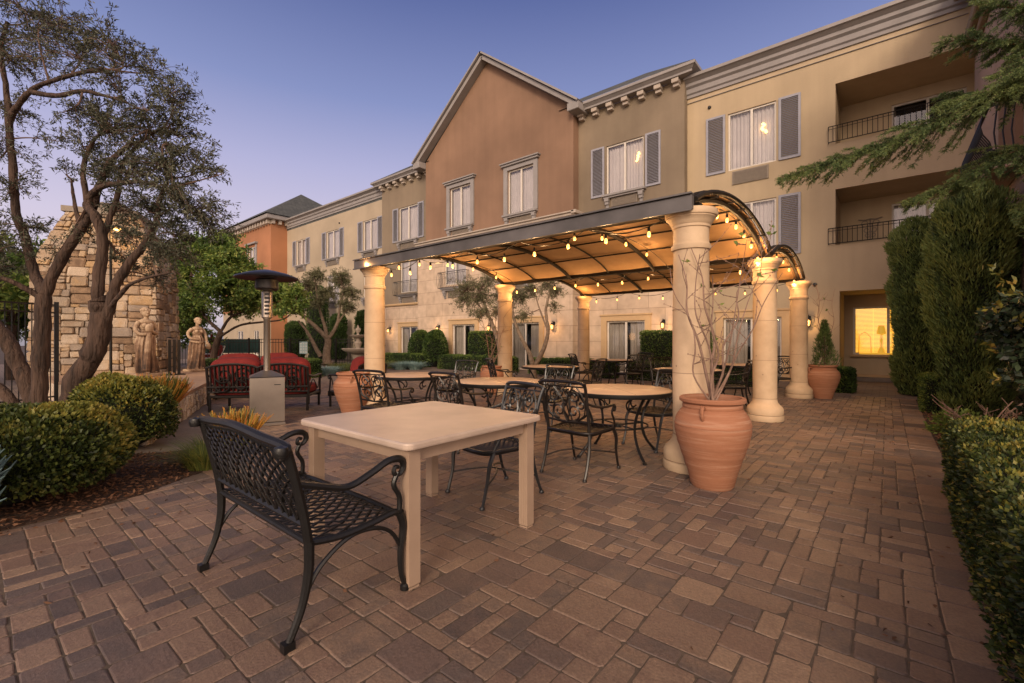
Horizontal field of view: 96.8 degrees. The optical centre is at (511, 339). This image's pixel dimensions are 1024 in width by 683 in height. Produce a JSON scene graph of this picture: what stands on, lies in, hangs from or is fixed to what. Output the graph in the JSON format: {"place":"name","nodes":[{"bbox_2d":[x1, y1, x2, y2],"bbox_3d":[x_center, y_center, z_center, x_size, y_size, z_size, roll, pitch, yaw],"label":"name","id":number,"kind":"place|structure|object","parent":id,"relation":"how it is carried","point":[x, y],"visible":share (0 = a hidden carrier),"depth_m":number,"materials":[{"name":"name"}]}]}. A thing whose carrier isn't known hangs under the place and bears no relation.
{"place":"outdoors","nodes":[
{"label":"outdoors","id":0,"kind":"place"},
{"bbox_2d":[0,450,202,530],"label":"planting bed","id":1,"kind":"object","parent":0,"point":[54,511],"visible":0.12,"depth_m":3.85,"materials":[{"name":"soil"}]},
{"bbox_2d":[0,445,16,501],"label":"blue succulent","id":2,"kind":"object","parent":1,"relation":"on","point":[3,474],"visible":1,"depth_m":3.08,"materials":[{"name":"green plant"}]},
{"bbox_2d":[0,399,139,505],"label":"round shrub","id":3,"kind":"object","parent":1,"relation":"on","point":[52,447],"visible":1,"depth_m":3.55,"materials":[{"name":"green plant"}]},
{"bbox_2d":[66,370,182,444],"bbox_3d":[-4.678,0.838,5.477,1.174,0.948,1.120,0,0,40],"label":"round shrub","id":4,"kind":"object","parent":1,"relation":"on","point":[146,405],"visible":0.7,"depth_m":5.27,"materials":[{"name":"green plant"}]},
{"bbox_2d":[132,433,250,470],"bbox_3d":[-3.168,1.183,4.692,1.215,0.273,1.228,0,0,40],"label":"grass tuft","id":5,"kind":"object","parent":1,"relation":"on","point":[193,460],"visible":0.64,"depth_m":4.56,"materials":[{"name":"green plant"}]},
{"bbox_2d":[197,405,273,447],"bbox_3d":[-3.201,1.046,5.292,0.695,0.556,0.712,0,0,40],"label":"firestick plant","id":6,"kind":"object","parent":1,"relation":"on","point":[252,421],"visible":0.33,"depth_m":5.28,"materials":[{"name":"yellow plant"}]},
{"bbox_2d":[0,412,951,528],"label":"bark mulch","id":7,"kind":"object","parent":1,"relation":"in","point":[3,520],"visible":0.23,"depth_m":3.98,"materials":[{"name":"brown wood"}]},
{"bbox_2d":[166,340,185,374],"bbox_3d":[-8.399,0.450,11.342,0.220,0.880,0.360,0,0,40],"label":"fire screen","id":8,"kind":"object","parent":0,"point":[174,357],"visible":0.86,"depth_m":11.34,"materials":[{"name":"black metal"}]},
{"bbox_2d":[135,404,231,452],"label":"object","id":9,"kind":"structure","parent":0,"point":[184,427],"depth_m":6.28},
{"bbox_2d":[0,0,198,403],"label":"olive tree","id":10,"kind":"object","parent":9,"relation":"on","point":[42,294],"visible":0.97,"depth_m":5.92,"materials":[{"name":"green plant"}]},
{"bbox_2d":[37,70,244,401],"bbox_3d":[-4.785,-0.937,5.779,3.259,4.723,1.358,0,0,31],"label":"olive tree","id":11,"kind":"object","parent":9,"relation":"on","point":[92,352],"visible":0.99,"depth_m":5.51,"materials":[{"name":"green plant"}]},
{"bbox_2d":[0,345,436,366],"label":"ground","id":12,"kind":"structure","parent":0,"point":[2,355],"depth_m":38.32,"materials":[{"name":"soil"}]},
{"bbox_2d":[223,0,1023,415],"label":"hotel building","id":13,"kind":"structure","parent":12,"relation":"on","point":[503,146],"depth_m":16.09,"materials":[{"name":"beige paint"}]},
{"bbox_2d":[297,239,305,264],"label":"window","id":14,"kind":"structure","parent":13,"relation":"in","point":[301,245],"depth_m":35.13,"materials":[{"name":"white glass"}]},
{"bbox_2d":[327,229,338,257],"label":"window","id":15,"kind":"structure","parent":13,"relation":"in","point":[332,236],"depth_m":31.92,"materials":[{"name":"white glass"}]},
{"bbox_2d":[364,218,376,249],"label":"window","id":16,"kind":"structure","parent":13,"relation":"in","point":[370,226],"depth_m":29.06,"materials":[{"name":"white glass"}]},
{"bbox_2d":[400,204,417,239],"bbox_3d":[-5.724,-6.645,26.166,1.910,2.030,0.562,0,0,40],"label":"window","id":17,"kind":"structure","parent":13,"relation":"in","point":[409,214],"depth_m":26.05,"materials":[{"name":"white glass"}]},
{"bbox_2d":[401,261,416,292],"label":"window","id":18,"kind":"structure","parent":13,"relation":"in","point":[405,275],"depth_m":26.18,"materials":[{"name":"white glass"}]},
{"bbox_2d":[402,326,417,352],"bbox_3d":[-5.547,0.290,25.761,1.740,2.100,0.562,0,0,40],"label":"door","id":19,"kind":"structure","parent":13,"relation":"in","point":[406,331],"depth_m":26.01,"materials":[{"name":"white glass"}]},
{"bbox_2d":[445,261,465,284],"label":"window","id":20,"kind":"structure","parent":13,"relation":"in","point":[457,266],"depth_m":22.46,"materials":[{"name":"white glass"}]},
{"bbox_2d":[451,184,469,226],"bbox_3d":[-2.365,-6.630,22.870,1.690,2.100,0.562,0,0,40],"label":"window","id":21,"kind":"structure","parent":13,"relation":"in","point":[460,196],"depth_m":22.89,"materials":[{"name":"white glass"}]},
{"bbox_2d":[453,324,473,354],"bbox_3d":[-2.113,0.290,22.013,1.730,2.100,0.562,0,0,40],"label":"window","id":22,"kind":"structure","parent":13,"relation":"in","point":[462,345],"depth_m":22.22,"materials":[{"name":"white glass"}]},
{"bbox_2d":[509,164,532,213],"bbox_3d":[0.591,-6.630,20.426,1.680,2.100,0.562,0,0,40],"label":"window","id":23,"kind":"structure","parent":13,"relation":"in","point":[521,179],"depth_m":20.34,"materials":[{"name":"white glass"}]},
{"bbox_2d":[512,322,538,369],"bbox_3d":[0.754,0.290,19.643,1.730,2.100,0.562,0,0,40],"label":"door","id":24,"kind":"structure","parent":13,"relation":"in","point":[529,331],"depth_m":19.79,"materials":[{"name":"white glass"}]},
{"bbox_2d":[607,136,643,193],"bbox_3d":[4.522,-6.645,17.695,1.740,2.030,0.562,0,0,40],"label":"window","id":25,"kind":"structure","parent":13,"relation":"in","point":[625,160],"depth_m":17.55,"materials":[{"name":"white glass"}]},
{"bbox_2d":[608,320,644,371],"bbox_3d":[4.557,0.290,17.666,1.770,2.100,0.562,0,0,40],"label":"door","id":26,"kind":"structure","parent":13,"relation":"in","point":[623,336],"depth_m":17.72,"materials":[{"name":"white glass"}]},
{"bbox_2d":[728,101,775,170],"bbox_3d":[8.062,-6.645,15.158,1.630,2.030,0.562,0,0,40],"label":"window","id":27,"kind":"structure","parent":13,"relation":"in","point":[752,131],"depth_m":15.01,"materials":[{"name":"white glass"}]},
{"bbox_2d":[724,317,781,376],"bbox_3d":[8.066,0.290,15.154,1.920,2.100,0.562,0,0,40],"label":"door","id":28,"kind":"structure","parent":13,"relation":"in","point":[745,353],"depth_m":15.32,"materials":[{"name":"white glass"}]},
{"bbox_2d":[745,197,775,248],"bbox_3d":[8.062,-3.605,15.158,1.630,1.950,0.562,0,0,40],"label":"window","id":29,"kind":"structure","parent":13,"relation":"in","point":[764,210],"depth_m":14.82,"materials":[{"name":"white glass"}]},
{"bbox_2d":[853,306,894,354],"bbox_3d":[11.865,-0.270,14.320,1.960,1.620,0.607,0,0,40],"label":"window","id":30,"kind":"structure","parent":13,"relation":"in","point":[872,332],"depth_m":14.47,"materials":[{"name":"yellow glass"}]},
{"bbox_2d":[892,197,964,231],"bbox_3d":[12.577,-3.240,13.760,1.850,1.980,0.562,0,0,40],"label":"door","id":31,"kind":"structure","parent":13,"relation":"in","point":[897,214],"depth_m":13.90,"materials":[{"name":"white glass"}]},
{"bbox_2d":[892,87,966,128],"bbox_3d":[12.577,-6.265,13.760,1.850,2.030,0.562,0,0,40],"label":"door","id":32,"kind":"structure","parent":13,"relation":"in","point":[924,100],"depth_m":14.07,"materials":[{"name":"white glass"}]},
{"bbox_2d":[998,47,1022,150],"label":"side door","id":33,"kind":"structure","parent":13,"relation":"in","point":[1018,117],"depth_m":7.69,"materials":[{"name":"paint"}]},
{"bbox_2d":[0,0,893,345],"label":"sky","id":34,"kind":"structure","parent":0,"point":[321,101],"materials":[{"name":"blue"}]},
{"bbox_2d":[0,357,917,403],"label":"courtyard paving","id":35,"kind":"structure","parent":0,"point":[878,389],"depth_m":13.21,"materials":[{"name":"brown brick"}]},
{"bbox_2d":[0,230,45,379],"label":"shade tree","id":36,"kind":"object","parent":35,"relation":"on","point":[11,292],"visible":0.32,"depth_m":14.43,"materials":[{"name":"green plant"}]},
{"bbox_2d":[26,202,179,375],"bbox_3d":[-10.970,-1.167,12.470,2.708,4.987,1.980,0,0,-24],"label":"stone chimney","id":37,"kind":"object","parent":35,"relation":"on","point":[71,295],"visible":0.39,"depth_m":11.70,"materials":[{"name":"stone"}]},
{"bbox_2d":[109,225,121,372],"bbox_3d":[-9.823,-0.762,11.290,0.329,4.164,0.237,0,0,40],"label":"pole light","id":38,"kind":"object","parent":35,"relation":"on","point":[110,343],"visible":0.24,"depth_m":11.28,"materials":[{"name":"black metal"}]},
{"bbox_2d":[48,368,213,446],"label":"stone wall","id":39,"kind":"structure","parent":35,"relation":"on","point":[193,401],"depth_m":8.80,"materials":[{"name":"beige stone"}]},
{"bbox_2d":[130,307,164,376],"bbox_3d":[-8.766,0.057,10.921,0.553,1.661,0.559,0,0,25],"label":"stone statue","id":40,"kind":"object","parent":39,"relation":"on","point":[146,362],"visible":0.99,"depth_m":10.76,"materials":[{"name":"beige stone"}]},
{"bbox_2d":[136,371,193,401],"bbox_3d":[-5.279,0.801,6.609,1.092,0.645,1.068,0,0,40],"label":"firestick plant","id":41,"kind":"object","parent":39,"relation":"on","point":[181,388],"visible":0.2,"depth_m":6.69,"materials":[{"name":"orange plant"}]},
{"bbox_2d":[183,317,210,371],"bbox_3d":[-8.708,0.138,12.579,0.470,1.501,0.528,0,0,25],"label":"stone statue","id":42,"kind":"object","parent":39,"relation":"on","point":[196,355],"visible":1,"depth_m":12.48,"materials":[{"name":"beige stone"}]},
{"bbox_2d":[180,294,226,352],"bbox_3d":[-17.282,-1.037,21.703,5.887,4.794,5.692,0,0,40],"label":"shade tree","id":43,"kind":"object","parent":35,"relation":"on","point":[208,331],"visible":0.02,"depth_m":22.27,"materials":[{"name":"green plant"}]},
{"bbox_2d":[205,340,259,358],"bbox_3d":[-15.912,0.645,25.482,3.252,1.350,0.060,0,0,-12],"label":"windscreen cloth","id":44,"kind":"object","parent":35,"relation":"on","point":[235,348],"visible":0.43,"depth_m":25.57,"materials":[{"name":"green fabric"}]},
{"bbox_2d":[164,226,312,358],"bbox_3d":[-11.589,-1.606,17.761,8.256,5.948,3.415,0,0,23],"label":"broadleaf tree","id":45,"kind":"object","parent":35,"relation":"on","point":[226,260],"visible":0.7,"depth_m":17.20,"materials":[{"name":"green plant"}]},
{"bbox_2d":[180,338,363,365],"bbox_3d":[-13.077,0.625,22.550,10.884,1.390,0.277,0,0,-15],"label":"iron fence","id":46,"kind":"object","parent":35,"relation":"on","point":[284,342],"visible":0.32,"depth_m":23.01,"materials":[{"name":"black metal"}]},
{"bbox_2d":[284,320,306,357],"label":"column cypress","id":47,"kind":"object","parent":35,"relation":"on","point":[294,329],"depth_m":30.60,"materials":[{"name":"green plant"}]},
{"bbox_2d":[304,357,322,377],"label":"box hedge","id":48,"kind":"object","parent":35,"relation":"on","point":[315,364],"visible":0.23,"depth_m":15.69,"materials":[{"name":"green plant"}]},
{"bbox_2d":[305,284,329,358],"bbox_3d":[-13.063,-1.202,30.509,1.634,5.025,1.669,0,0,40],"label":"column cypress","id":49,"kind":"object","parent":35,"relation":"on","point":[314,315],"depth_m":30.05,"materials":[{"name":"green plant"}]},
{"bbox_2d":[298,265,363,365],"bbox_3d":[-9.383,-1.149,22.904,3.746,5.270,1.720,0,0,-1],"label":"olive tree","id":50,"kind":"object","parent":35,"relation":"on","point":[318,275],"visible":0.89,"depth_m":22.90,"materials":[{"name":"green plant"}]},
{"bbox_2d":[328,312,347,358],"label":"column cypress","id":51,"kind":"object","parent":35,"relation":"on","point":[341,331],"depth_m":29.28,"materials":[{"name":"green plant"}]},
{"bbox_2d":[341,325,363,358],"bbox_3d":[-5.867,0.380,17.307,1.200,1.880,1.200,0,0,40],"label":"stone fountain","id":52,"kind":"object","parent":35,"relation":"on","point":[357,351],"visible":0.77,"depth_m":17.10,"materials":[{"name":"beige stone"}]},
{"bbox_2d":[353,309,364,347],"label":"column cypress","id":53,"kind":"object","parent":35,"relation":"on","point":[359,318],"depth_m":26.99,"materials":[{"name":"green plant"}]},
{"bbox_2d":[385,352,431,367],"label":"box hedge","id":54,"kind":"object","parent":35,"relation":"on","point":[402,357],"visible":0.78,"depth_m":21.73,"materials":[{"name":"green plant"}]},
{"bbox_2d":[407,329,426,352],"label":"round topiary","id":55,"kind":"object","parent":35,"relation":"on","point":[416,340],"visible":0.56,"depth_m":22.01,"materials":[{"name":"green plant"}]},
{"bbox_2d":[422,329,448,366],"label":"round topiary","id":56,"kind":"object","parent":35,"relation":"on","point":[435,346],"visible":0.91,"depth_m":21.20,"materials":[{"name":"green plant"}]},
{"bbox_2d":[437,353,518,372],"bbox_3d":[-1.533,0.982,19.242,4.425,0.721,0.855,0,0,40],"label":"box hedge","id":57,"kind":"object","parent":35,"relation":"on","point":[447,361],"visible":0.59,"depth_m":19.23,"materials":[{"name":"green plant"}]},
{"bbox_2d":[467,330,497,355],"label":"box hedge","id":58,"kind":"object","parent":35,"relation":"on","point":[477,343],"visible":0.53,"depth_m":19.86,"materials":[{"name":"green plant"}]},
{"bbox_2d":[527,357,619,378],"bbox_3d":[2.130,0.994,16.410,3.727,0.710,0.763,0,0,40],"label":"box hedge","id":59,"kind":"object","parent":35,"relation":"on","point":[559,360],"visible":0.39,"depth_m":16.22,"materials":[{"name":"green plant"}]},
{"bbox_2d":[639,329,671,361],"bbox_3d":[5.234,0.491,15.841,1.578,1.715,0.865,0,0,40],"label":"box hedge","id":60,"kind":"object","parent":35,"relation":"on","point":[657,343],"visible":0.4,"depth_m":15.64,"materials":[{"name":"green plant"}]},
{"bbox_2d":[627,360,752,386],"bbox_3d":[5.453,1.007,13.788,4.144,0.680,0.755,0,0,40],"label":"bench","id":61,"kind":"object","parent":35,"relation":"on","point":[730,377],"visible":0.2,"depth_m":14.08,"materials":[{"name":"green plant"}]},
{"bbox_2d":[835,365,857,392],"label":"box hedge","id":62,"kind":"object","parent":35,"relation":"on","point":[848,382],"visible":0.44,"depth_m":11.13,"materials":[{"name":"green plant"}]},
{"bbox_2d":[883,213,939,395],"bbox_3d":[9.613,-0.811,10.700,1.439,4.242,1.584,0,0,40],"label":"tall cypress","id":63,"kind":"object","parent":35,"relation":"on","point":[910,359],"visible":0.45,"depth_m":10.51,"materials":[{"name":"green plant"}]},
{"bbox_2d":[0,371,1022,682],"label":"patio pavers","id":64,"kind":"object","parent":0,"point":[410,657],"visible":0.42,"depth_m":2.54,"materials":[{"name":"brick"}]},
{"bbox_2d":[0,193,42,403],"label":"olive tree","id":65,"kind":"object","parent":64,"relation":"on","point":[16,361],"visible":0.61,"depth_m":6.53,"materials":[{"name":"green plant"}]},
{"bbox_2d":[0,301,58,402],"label":"iron fence","id":66,"kind":"object","parent":64,"relation":"on","point":[56,342],"visible":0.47,"depth_m":9.39,"materials":[{"name":"black metal"}]},
{"bbox_2d":[215,353,297,399],"bbox_3d":[-5.930,0.824,10.694,1.807,0.992,0.874,0,0,-29],"label":"outdoor sofa","id":67,"kind":"object","parent":64,"relation":"on","point":[257,357],"visible":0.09,"depth_m":10.78,"materials":[{"name":"red fabric"}]},
{"bbox_2d":[205,357,321,411],"bbox_3d":[-4.677,0.824,8.661,1.807,0.992,0.874,0,0,-8],"label":"outdoor sofa","id":68,"kind":"object","parent":64,"relation":"on","point":[227,377],"visible":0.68,"depth_m":8.27,"materials":[{"name":"brown metal"}]},
{"bbox_2d":[233,269,298,426],"bbox_3d":[-3.817,0.117,7.075,0.910,2.405,0.910,0,0,-30],"label":"patio heater","id":69,"kind":"object","parent":64,"relation":"on","point":[266,390],"visible":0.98,"depth_m":6.95,"materials":[{"name":"metal"}]},
{"bbox_2d":[188,416,408,655],"bbox_3d":[-1.179,0.860,2.482,1.158,0.920,0.697,0,0,40],"label":"lattice bench","id":70,"kind":"object","parent":64,"relation":"on","point":[301,484],"visible":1,"depth_m":2.26,"materials":[{"name":"black metal"}]},
{"bbox_2d":[333,371,371,412],"bbox_3d":[-2.786,0.948,7.961,0.652,0.744,0.659,0,0,15],"label":"terracotta urn","id":71,"kind":"object","parent":64,"relation":"on","point":[345,389],"visible":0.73,"depth_m":7.71,"materials":[{"name":"ceramic"}]},
{"bbox_2d":[327,356,386,406],"bbox_3d":[-3.063,0.824,9.029,0.874,0.992,0.787,0,0,28],"label":"outdoor armchair","id":72,"kind":"object","parent":64,"relation":"on","point":[357,363],"visible":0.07,"depth_m":8.71,"materials":[{"name":"brown metal"}]},
{"bbox_2d":[352,369,413,410],"bbox_3d":[-1.675,0.851,6.048,0.614,0.937,0.696,0,0,28],"label":"patio chair","id":73,"kind":"object","parent":64,"relation":"on","point":[381,403],"visible":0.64,"depth_m":5.87,"materials":[{"name":"brown metal"}]},
{"bbox_2d":[374,372,451,402],"bbox_3d":[-1.601,0.944,7.370,1.236,0.751,1.236,0,0,-3],"label":"round table","id":74,"kind":"object","parent":64,"relation":"on","point":[398,377],"visible":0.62,"depth_m":7.14,"materials":[{"name":"beige metal"}]},
{"bbox_2d":[301,401,539,590],"bbox_3d":[-0.610,0.927,3.138,1.180,0.785,1.180,0,0,40],"label":"square table","id":75,"kind":"object","parent":64,"relation":"on","point":[413,434],"visible":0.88,"depth_m":2.92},
{"bbox_2d":[434,360,478,405],"bbox_3d":[-1.009,0.851,8.200,0.614,0.937,0.696,0,0,34],"label":"patio chair","id":76,"kind":"object","parent":64,"relation":"on","point":[469,375],"visible":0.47,"depth_m":8.33,"materials":[{"name":"grey metal"}]},
{"bbox_2d":[428,371,496,453],"bbox_3d":[-0.603,0.851,5.628,0.614,0.937,0.696,0,0,42],"label":"patio chair","id":77,"kind":"object","parent":64,"relation":"on","point":[459,391],"visible":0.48,"depth_m":5.43,"materials":[{"name":"brown metal"}]},
{"bbox_2d":[444,272,520,349],"bbox_3d":[-0.993,-0.508,15.465,2.594,3.752,1.391,0,0,1],"label":"olive tree","id":78,"kind":"object","parent":64,"relation":"on","point":[479,294],"visible":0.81,"depth_m":15.35,"materials":[{"name":"green plant"}]},
{"bbox_2d":[445,381,545,510],"bbox_3d":[-0.135,0.851,3.908,0.696,0.937,0.614,0,0,-38],"label":"patio chair","id":79,"kind":"object","parent":64,"relation":"on","point":[499,447],"visible":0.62,"depth_m":3.90,"materials":[{"name":"grey metal"}]},
{"bbox_2d":[453,377,542,436],"bbox_3d":[-0.191,0.944,6.282,1.236,0.751,1.236,0,0,18],"label":"round table","id":80,"kind":"object","parent":64,"relation":"on","point":[485,383],"visible":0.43,"depth_m":6.12,"materials":[{"name":"beige metal"}]},
{"bbox_2d":[0,394,1003,681],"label":"fallen leaves","id":81,"kind":"object","parent":64,"relation":"on","point":[558,534],"visible":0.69,"depth_m":3.13,"materials":[{"name":"brown plant"}]},
{"bbox_2d":[484,358,520,404],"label":"patio chair","id":82,"kind":"object","parent":64,"relation":"on","point":[491,367],"visible":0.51,"depth_m":9.25,"materials":[{"name":"brown metal"}]},
{"bbox_2d":[512,281,567,377],"bbox_3d":[0.799,-0.408,15.501,2.433,3.572,1.179,0,0,3],"label":"olive tree","id":83,"kind":"object","parent":64,"relation":"on","point":[543,286],"visible":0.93,"depth_m":15.45,"materials":[{"name":"green plant"}]},
{"bbox_2d":[523,364,574,431],"bbox_3d":[0.554,0.851,6.869,0.614,0.937,0.696,0,0,40],"label":"patio chair","id":84,"kind":"object","parent":64,"relation":"on","point":[550,388],"visible":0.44,"depth_m":6.97,"materials":[{"name":"grey metal"}]},
{"bbox_2d":[521,364,579,403],"bbox_3d":[0.820,0.944,9.702,1.236,0.751,1.236,0,0,-24],"label":"round table","id":85,"kind":"object","parent":64,"relation":"on","point":[537,367],"visible":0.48,"depth_m":9.50,"materials":[{"name":"beige metal"}]},
{"bbox_2d":[538,379,620,482],"bbox_3d":[0.677,0.851,4.570,0.614,0.937,0.696,0,0,41],"label":"patio chair","id":86,"kind":"object","parent":64,"relation":"on","point":[577,427],"visible":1,"depth_m":4.45,"materials":[{"name":"brown metal"}]},
{"bbox_2d":[352,190,812,474],"bbox_3d":[1.999,-0.229,9.244,6.153,3.097,7.916,0,0,40],"label":"pergola","id":87,"kind":"object","parent":64,"relation":"on","point":[690,221],"visible":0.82,"depth_m":7.42,"materials":[{"name":"stone"}]},
{"bbox_2d":[384,218,664,276],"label":"string lights","id":88,"kind":"object","parent":87,"relation":"hanging from","point":[568,247],"visible":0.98,"depth_m":5.95,"materials":[{"name":"black plastic"}]},
{"bbox_2d":[567,358,607,405],"bbox_3d":[1.548,0.851,9.363,0.696,0.937,0.614,0,0,34],"label":"patio chair","id":89,"kind":"object","parent":64,"relation":"on","point":[598,371],"visible":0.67,"depth_m":9.24,"materials":[{"name":"brown metal"}]},
{"bbox_2d":[590,359,633,383],"bbox_3d":[2.806,0.944,12.732,1.236,0.751,1.236,0,0,45],"label":"round table","id":90,"kind":"object","parent":64,"relation":"on","point":[613,360],"visible":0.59,"depth_m":12.72,"materials":[{"name":"beige metal"}]},
{"bbox_2d":[564,384,672,464],"bbox_3d":[1.222,0.944,5.244,1.236,0.751,1.236,0,0,25],"label":"round table","id":91,"kind":"object","parent":64,"relation":"on","point":[628,392],"visible":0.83,"depth_m":5.05,"materials":[{"name":"stone"}]},
{"bbox_2d":[615,354,645,384],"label":"patio chair","id":92,"kind":"object","parent":64,"relation":"on","point":[626,373],"visible":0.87,"depth_m":11.65,"materials":[{"name":"brown metal"}]},
{"bbox_2d":[621,369,672,452],"bbox_3d":[1.817,0.851,5.667,0.696,0.937,0.614,0,0,-31],"label":"patio chair","id":93,"kind":"object","parent":64,"relation":"on","point":[659,411],"visible":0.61,"depth_m":5.73,"materials":[{"name":"grey metal"}]},
{"bbox_2d":[674,393,752,491],"bbox_3d":[1.806,0.920,4.099,0.652,0.800,0.644,0,0,-23],"label":"terracotta urn","id":94,"kind":"object","parent":64,"relation":"on","point":[713,438],"visible":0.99,"depth_m":3.88,"materials":[{"name":"ceramic"}]},
{"bbox_2d":[664,220,781,399],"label":"bare branches","id":95,"kind":"object","parent":94,"relation":"in","point":[713,391],"visible":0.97,"depth_m":4.08,"materials":[{"name":"brown plant"}]},
{"bbox_2d":[714,359,752,406],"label":"patio chair","id":96,"kind":"object","parent":64,"relation":"on","point":[745,374],"visible":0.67,"depth_m":8.51,"materials":[{"name":"brown metal"}]},
{"bbox_2d":[716,363,752,395],"bbox_3d":[5.235,0.944,10.334,1.236,0.751,1.236,0,0,2],"label":"round table","id":97,"kind":"object","parent":64,"relation":"on","point":[737,365],"visible":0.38,"depth_m":10.19,"materials":[{"name":"beige metal"}]},
{"bbox_2d":[808,364,840,398],"bbox_3d":[6.942,0.944,10.155,0.666,0.752,0.658,0,0,22],"label":"terracotta urn","id":98,"kind":"object","parent":64,"relation":"on","point":[823,382],"visible":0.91,"depth_m":9.94,"materials":[{"name":"ceramic"}]},
{"bbox_2d":[810,319,842,365],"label":"potted conifer","id":99,"kind":"object","parent":98,"relation":"in","point":[824,329],"visible":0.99,"depth_m":10.03,"materials":[{"name":"green plant"}]},
{"bbox_2d":[916,400,1018,453],"bbox_3d":[6.418,1.342,2.674,5.515,0.036,14.300,0,0,40],"label":"side planting bed","id":100,"kind":"object","parent":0,"point":[935,435],"visible":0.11,"depth_m":7.14,"materials":[{"name":"soil"}]},
{"bbox_2d":[774,0,1023,236],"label":"cedar tree","id":101,"kind":"object","parent":100,"relation":"on","point":[1008,91],"visible":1,"depth_m":4.92,"materials":[{"name":"green plant"}]},
{"bbox_2d":[917,372,942,412],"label":"box hedge","id":102,"kind":"object","parent":100,"relation":"on","point":[927,385],"visible":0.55,"depth_m":8.16,"materials":[{"name":"green plant"}]},
{"bbox_2d":[923,406,988,433],"bbox_3d":[6.276,1.152,6.359,0.798,0.410,0.791,0,0,40],"label":"leafy plant","id":103,"kind":"object","parent":100,"relation":"on","point":[937,420],"visible":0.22,"depth_m":6.42,"materials":[{"name":"green plant"}]},
{"bbox_2d":[913,177,1023,417],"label":"tall cypress","id":104,"kind":"object","parent":100,"relation":"on","point":[976,232],"visible":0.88,"depth_m":7.58,"materials":[{"name":"green plant"}]},
{"bbox_2d":[931,394,1022,419],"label":"pruned shrub","id":105,"kind":"object","parent":100,"relation":"on","point":[950,410],"visible":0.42,"depth_m":5.75,"materials":[{"name":"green plant"}]},
{"bbox_2d":[939,415,1023,682],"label":"box hedge","id":106,"kind":"object","parent":100,"relation":"on","point":[982,461],"visible":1,"depth_m":2.27,"materials":[{"name":"green plant"}]},
{"bbox_2d":[969,263,1023,422],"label":"glossy shrub","id":107,"kind":"object","parent":100,"relation":"on","point":[1003,322],"visible":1,"depth_m":4.42,"materials":[{"name":"green plant"}]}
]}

